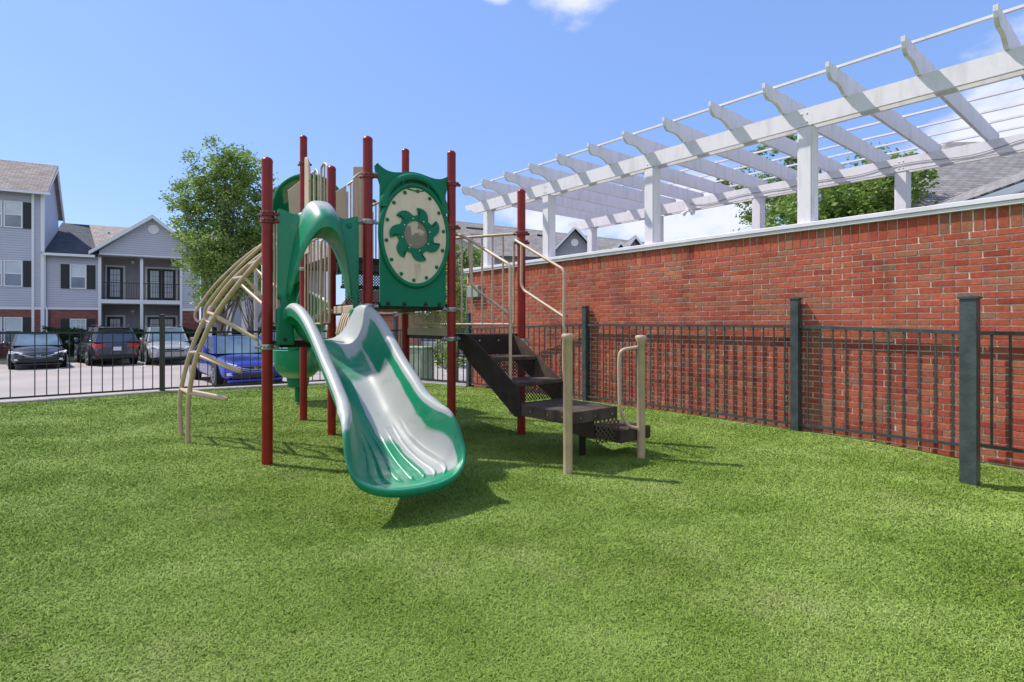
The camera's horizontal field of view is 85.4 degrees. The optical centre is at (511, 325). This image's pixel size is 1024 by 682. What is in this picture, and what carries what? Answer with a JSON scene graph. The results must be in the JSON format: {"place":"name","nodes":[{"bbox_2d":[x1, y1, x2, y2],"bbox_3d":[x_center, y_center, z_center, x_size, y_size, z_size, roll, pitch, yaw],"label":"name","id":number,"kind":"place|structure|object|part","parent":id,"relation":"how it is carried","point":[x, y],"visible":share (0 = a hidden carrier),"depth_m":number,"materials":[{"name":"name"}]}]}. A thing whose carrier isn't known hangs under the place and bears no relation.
{"place":"outdoors","nodes":[
{"label":"outdoors","id":0,"kind":"place"},
{"bbox_2d":[0,356,138,360],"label":"verge","id":1,"kind":"structure","parent":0,"point":[68,358],"depth_m":27.18,"materials":[{"name":"green plant"}]},
{"bbox_2d":[0,159,64,355],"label":"apartment building","id":2,"kind":"structure","parent":1,"relation":"on","point":[31,209],"depth_m":29.08,"materials":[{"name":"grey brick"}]},
{"bbox_2d":[0,200,1,226],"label":"window","id":3,"kind":"structure","parent":2,"relation":"in","point":[0,200],"depth_m":28.55,"materials":[{"name":"white plastic"}]},
{"bbox_2d":[0,260,1,285],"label":"window","id":4,"kind":"structure","parent":2,"relation":"in","point":[0,260],"depth_m":28.55,"materials":[{"name":"white plastic"}]},
{"bbox_2d":[0,317,1,342],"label":"window","id":5,"kind":"structure","parent":2,"relation":"in","point":[0,317],"depth_m":28.55,"materials":[{"name":"white glass"}]},
{"bbox_2d":[4,200,22,227],"bbox_3d":[-25.896,-5.747,28.802,0.748,1.375,0.080,0,0,-29],"label":"window","id":6,"kind":"structure","parent":2,"relation":"in","point":[13,210],"depth_m":28.81,"materials":[{"name":"grey glass"}]},
{"bbox_2d":[4,260,22,286],"bbox_3d":[-25.896,-2.689,28.802,0.748,1.375,0.080,0,0,-29],"label":"window","id":7,"kind":"structure","parent":2,"relation":"in","point":[13,269],"depth_m":28.81,"materials":[{"name":"grey glass"}]},
{"bbox_2d":[4,317,22,342],"bbox_3d":[-25.896,0.259,28.802,0.748,1.353,0.080,0,0,-29],"label":"window","id":8,"kind":"structure","parent":2,"relation":"in","point":[11,324],"depth_m":28.77,"materials":[{"name":"white glass"}]},
{"bbox_2d":[41,215,325,337],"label":"apartment building","id":9,"kind":"structure","parent":1,"relation":"on","point":[110,276],"depth_m":31.99,"materials":[{"name":"grey brick"}]},
{"bbox_2d":[70,264,85,288],"bbox_3d":[-23.641,-2.640,30.233,0.715,1.320,0.080,0,0,-29],"label":"window","id":10,"kind":"structure","parent":9,"relation":"in","point":[77,273],"depth_m":30.22,"materials":[{"name":"white glass"}]},
{"bbox_2d":[70,319,85,328],"bbox_3d":[-23.641,0.209,30.233,0.715,1.122,0.080,0,0,-29],"label":"window","id":11,"kind":"structure","parent":9,"relation":"in","point":[80,323],"depth_m":30.24,"materials":[{"name":"white glass"}]},
{"bbox_2d":[107,267,122,299],"bbox_3d":[-23.186,-2.420,32.406,0.759,1.958,0.060,0,0,-29],"label":"door","id":12,"kind":"structure","parent":9,"relation":"in","point":[114,274],"depth_m":32.37,"materials":[{"name":"black glass"}]},
{"bbox_2d":[107,317,122,326],"bbox_3d":[-23.186,0.484,32.406,0.759,1.958,0.060,0,0,-29],"label":"door","id":13,"kind":"structure","parent":9,"relation":"in","point":[111,321],"depth_m":32.38,"materials":[{"name":"black"}]},
{"bbox_2d":[147,317,158,326],"bbox_3d":[-21.501,0.484,33.354,0.710,1.958,0.060,0,0,-29],"label":"door","id":14,"kind":"structure","parent":9,"relation":"in","point":[153,321],"depth_m":33.30,"materials":[{"name":"black"}]},
{"bbox_2d":[147,268,160,299],"bbox_3d":[-21.501,-2.420,33.354,0.710,1.958,0.060,0,0,-29],"label":"door","id":15,"kind":"structure","parent":9,"relation":"in","point":[153,275],"depth_m":33.33,"materials":[{"name":"black"}]},
{"bbox_2d":[162,269,175,300],"bbox_3d":[-20.864,-2.420,33.713,0.710,1.958,0.060,0,0,-29],"label":"door","id":16,"kind":"structure","parent":9,"relation":"in","point":[168,275],"depth_m":33.71,"materials":[{"name":"black glass"}]},
{"bbox_2d":[165,317,175,326],"bbox_3d":[-20.864,0.484,33.713,0.710,1.958,0.060,0,0,-29],"label":"door","id":17,"kind":"structure","parent":9,"relation":"in","point":[169,321],"depth_m":33.73,"materials":[{"name":"black glass"}]},
{"bbox_2d":[336,290,428,349],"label":"brick house","id":18,"kind":"structure","parent":1,"relation":"on","point":[387,317],"depth_m":28.00,"materials":[{"name":"red brick"}]},
{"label":"mulch bed","id":19,"kind":"structure","parent":1,"relation":"on","visible":0},
{"bbox_2d":[42,325,275,355],"bbox_3d":[-19.179,0.837,31.195,11.267,1.734,1.448,0,0,-30],"label":"hedge","id":20,"kind":"object","parent":19,"relation":"on","point":[64,337],"visible":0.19,"depth_m":28.88,"materials":[{"name":"green plant"}]},
{"bbox_2d":[226,302,231,334],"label":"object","id":21,"kind":"object","parent":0,"point":[229,320],"visible":0.14,"depth_m":27.90,"materials":[{"name":"white wood"}]},
{"bbox_2d":[0,353,465,400],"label":"parking lot","id":22,"kind":"structure","parent":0,"point":[22,380],"depth_m":18.22,"materials":[{"name":"concrete"}]},
{"bbox_2d":[2,334,70,368],"bbox_3d":[-20.298,1.042,23.698,2.160,1.485,4.666,0,0,-42],"label":"parked car","id":23,"kind":"object","parent":22,"relation":"on","point":[22,349],"visible":0.98,"depth_m":22.44,"materials":[{"name":"black paint"}]},
{"bbox_2d":[0,358,139,363],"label":"kerb","id":24,"kind":"structure","parent":22,"relation":"on","point":[5,362],"depth_m":26.57,"materials":[{"name":"concrete"}]},
{"bbox_2d":[74,325,139,365],"bbox_3d":[-18.752,0.885,25.602,4.666,1.801,2.160,0,0,44],"label":"parked car","id":25,"kind":"object","parent":22,"relation":"on","point":[107,346],"visible":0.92,"depth_m":24.20,"materials":[{"name":"grey paint"}]},
{"bbox_3d":[-18.746,0.431,24.647,3.030,0.643,0.192,0,0,44],"label":"side window","id":26,"kind":"part","parent":25,"relation":"part of","materials":[{"name":"black glass"}]},
{"bbox_3d":[-17.365,0.429,24.263,0.509,0.618,1.540,0,0,44],"label":"rear window","id":27,"kind":"part","parent":25,"relation":"part of","materials":[{"name":"black glass"}]},
{"bbox_2d":[139,325,193,364],"bbox_3d":[-16.348,0.885,26.198,2.160,1.801,4.666,0,0,-38],"label":"parked car","id":28,"kind":"object","parent":22,"relation":"on","point":[175,348],"visible":0.72,"depth_m":24.92,"materials":[{"name":"silver metal"}]},
{"bbox_2d":[206,305,211,335],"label":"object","id":29,"kind":"object","parent":22,"relation":"on","point":[208,319],"visible":0.07,"depth_m":27.90,"materials":[{"name":"white wood"}]},
{"bbox_2d":[210,245,260,334],"bbox_3d":[-12.602,-1.017,27.410,3.965,6.134,3.183,0,0,29],"label":"tree","id":30,"kind":"object","parent":22,"relation":"on","point":[250,326],"visible":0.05,"depth_m":27.40,"materials":[{"name":"green plant"}]},
{"bbox_2d":[191,335,282,386],"bbox_3d":[-8.718,1.042,17.438,2.160,1.485,4.766,0,0,-40],"label":"parked car","id":31,"kind":"object","parent":22,"relation":"on","point":[229,358],"visible":0.55,"depth_m":16.22,"materials":[{"name":"blue paint"}]},
{"bbox_3d":[-9.484,0.597,17.288,0.191,0.494,2.850,0,0,-40],"label":"side window","id":32,"kind":"part","parent":31,"relation":"part of","materials":[{"name":"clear glass"}]},
{"bbox_2d":[254,271,257,335],"bbox_3d":[-9.600,-0.150,20.800,0.133,3.800,0.140,0,0,0],"label":"utility pole","id":33,"kind":"object","parent":22,"relation":"on","point":[255,305],"visible":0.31,"depth_m":20.74,"materials":[{"name":"concrete"}]},
{"bbox_2d":[410,346,435,380],"bbox_3d":[-2.950,1.210,17.600,0.840,1.080,0.720,0,0,25],"label":"utility cabinet","id":34,"kind":"object","parent":22,"relation":"on","point":[421,361],"visible":0.43,"depth_m":17.26,"materials":[{"name":"green metal"}]},
{"bbox_3d":[-3.091,1.275,17.299,0.600,0.750,0.025,0,0,25],"label":"door panel","id":35,"kind":"part","parent":34,"relation":"part of","materials":[{"name":"green metal"}]},
{"bbox_2d":[421,339,461,352],"bbox_3d":[-3.897,1.042,31.500,4.966,1.485,2.160,0,0,-4],"label":"parked car","id":36,"kind":"object","parent":22,"relation":"on","point":[430,342],"visible":0.01,"depth_m":30.61,"materials":[{"name":"silver metal"}]},
{"bbox_2d":[428,260,466,380],"bbox_3d":[-1.800,-0.009,17.489,1.718,4.118,1.501,0,0,-24],"label":"tree","id":37,"kind":"object","parent":22,"relation":"on","point":[458,298],"visible":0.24,"depth_m":17.41,"materials":[{"name":"green plant"}]},
{"bbox_2d":[242,300,246,334],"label":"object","id":38,"kind":"object","parent":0,"point":[244,312],"visible":0.29,"depth_m":27.90,"materials":[{"name":"white wood"}]},
{"bbox_2d":[446,236,480,315],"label":"apartment building","id":39,"kind":"structure","parent":0,"point":[465,241],"depth_m":40.00,"materials":[{"name":"white"}]},
{"bbox_2d":[0,383,1023,681],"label":"turf ground","id":40,"kind":"structure","parent":0,"point":[668,426],"depth_m":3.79,"materials":[{"name":"green plant"}]},
{"bbox_2d":[177,135,649,497],"bbox_3d":[-2.155,-0.635,7.090,7.102,4.270,3.325,0,0,45],"label":"play structure","id":41,"kind":"object","parent":40,"relation":"on","point":[401,430],"visible":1,"depth_m":5.81,"materials":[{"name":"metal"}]},
{"bbox_2d":[466,297,958,445],"bbox_3d":[1.962,0.501,9.066,0.271,1.738,8.661,0,0,-42],"label":"metal fence","id":42,"kind":"object","parent":40,"relation":"on","point":[795,326],"visible":0.8,"depth_m":7.32,"materials":[{"name":"black metal"}]},
{"bbox_2d":[980,331,1023,452],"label":"fence gate","id":43,"kind":"structure","parent":42,"relation":"attached to","point":[1010,334],"depth_m":5.56,"materials":[{"name":"black metal"}]},
{"bbox_2d":[463,193,1023,468],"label":"brick wall","id":44,"kind":"structure","parent":40,"relation":"on","point":[924,267],"depth_m":6.97,"materials":[{"name":"red brick"}]},
{"bbox_2d":[466,285,480,312],"bbox_3d":[-0.880,0.180,12.586,0.120,2.140,0.518,0,0,-40],"label":"electrical box","id":45,"kind":"object","parent":44,"relation":"attached to","point":[468,292],"visible":0.52,"depth_m":12.60,"materials":[{"name":"grey metal"}]},
{"bbox_2d":[461,4,1023,265],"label":"pergola","id":46,"kind":"object","parent":44,"relation":"on","point":[589,195],"visible":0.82,"depth_m":8.91,"materials":[{"name":"white paint"}]},
{"bbox_2d":[682,209,694,216],"bbox_3d":[3.875,-2.477,12.194,0.144,0.147,0.329,0,0,-40],"label":"floodlight","id":47,"kind":"object","parent":46,"relation":"attached to","point":[692,211],"visible":1,"depth_m":12.18,"materials":[{"name":"white plastic"}]},
{"bbox_2d":[705,139,1023,203],"bbox_3d":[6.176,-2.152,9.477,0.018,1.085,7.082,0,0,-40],"label":"beam","id":48,"kind":"structure","parent":46,"relation":"attached to","point":[874,170],"depth_m":9.37,"materials":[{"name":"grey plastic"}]},
{"bbox_2d":[957,295,982,486],"bbox_3d":[4.250,0.709,5.150,0.136,1.982,0.156,0,0,-35],"label":"gate post","id":49,"kind":"object","parent":40,"relation":"on","point":[969,389],"visible":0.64,"depth_m":5.11,"materials":[{"name":"grey metal"}]},
{"bbox_2d":[0,0,1023,325],"label":"sky","id":50,"kind":"structure","parent":0,"point":[111,94],"materials":[{"name":"blue"}]},
{"bbox_2d":[456,221,644,264],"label":"apartment building","id":51,"kind":"structure","parent":0,"point":[573,240],"depth_m":46.99,"materials":[{"name":"grey"}]},
{"label":"ground","id":52,"kind":"structure","parent":0,"visible":0},
{"bbox_2d":[158,133,278,334],"bbox_3d":[-12.304,-3.021,24.159,5.220,10.142,4.516,0,0,-37],"label":"tree","id":53,"kind":"object","parent":52,"relation":"on","point":[220,257],"visible":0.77,"depth_m":23.49,"materials":[{"name":"green plant"}]},
{"bbox_2d":[0,380,473,403],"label":"playground kerb","id":54,"kind":"structure","parent":52,"relation":"on","point":[150,392],"depth_m":10.95,"materials":[{"name":"concrete"}]},
{"bbox_2d":[0,314,465,399],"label":"metal fence","id":55,"kind":"object","parent":54,"relation":"on","point":[162,333],"visible":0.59,"depth_m":11.06,"materials":[{"name":"black metal"}]},
{"bbox_2d":[410,230,494,365],"bbox_3d":[-2.989,-1.132,23.896,4.698,6.365,3.721,0,0,-32],"label":"tree","id":56,"kind":"object","parent":52,"relation":"on","point":[476,255],"visible":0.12,"depth_m":23.86,"materials":[{"name":"green plant"}]},
{"bbox_2d":[716,135,818,227],"bbox_3d":[11.184,-3.396,23.783,4.491,10.892,3.376,0,0,0],"label":"tree","id":57,"kind":"object","parent":52,"relation":"on","point":[747,217],"visible":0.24,"depth_m":23.92,"materials":[{"name":"green plant"}]},
{"bbox_2d":[733,142,940,231],"bbox_3d":[9.286,-1.620,15.739,5.447,7.341,4.923,0,0,-45],"label":"tree","id":58,"kind":"object","parent":52,"relation":"on","point":[839,201],"visible":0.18,"depth_m":14.96,"materials":[{"name":"green plant"}]},
{"bbox_2d":[860,142,1023,207],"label":"house","id":59,"kind":"structure","parent":52,"relation":"on","point":[992,177],"depth_m":16.72,"materials":[{"name":"grey"}]}
]}

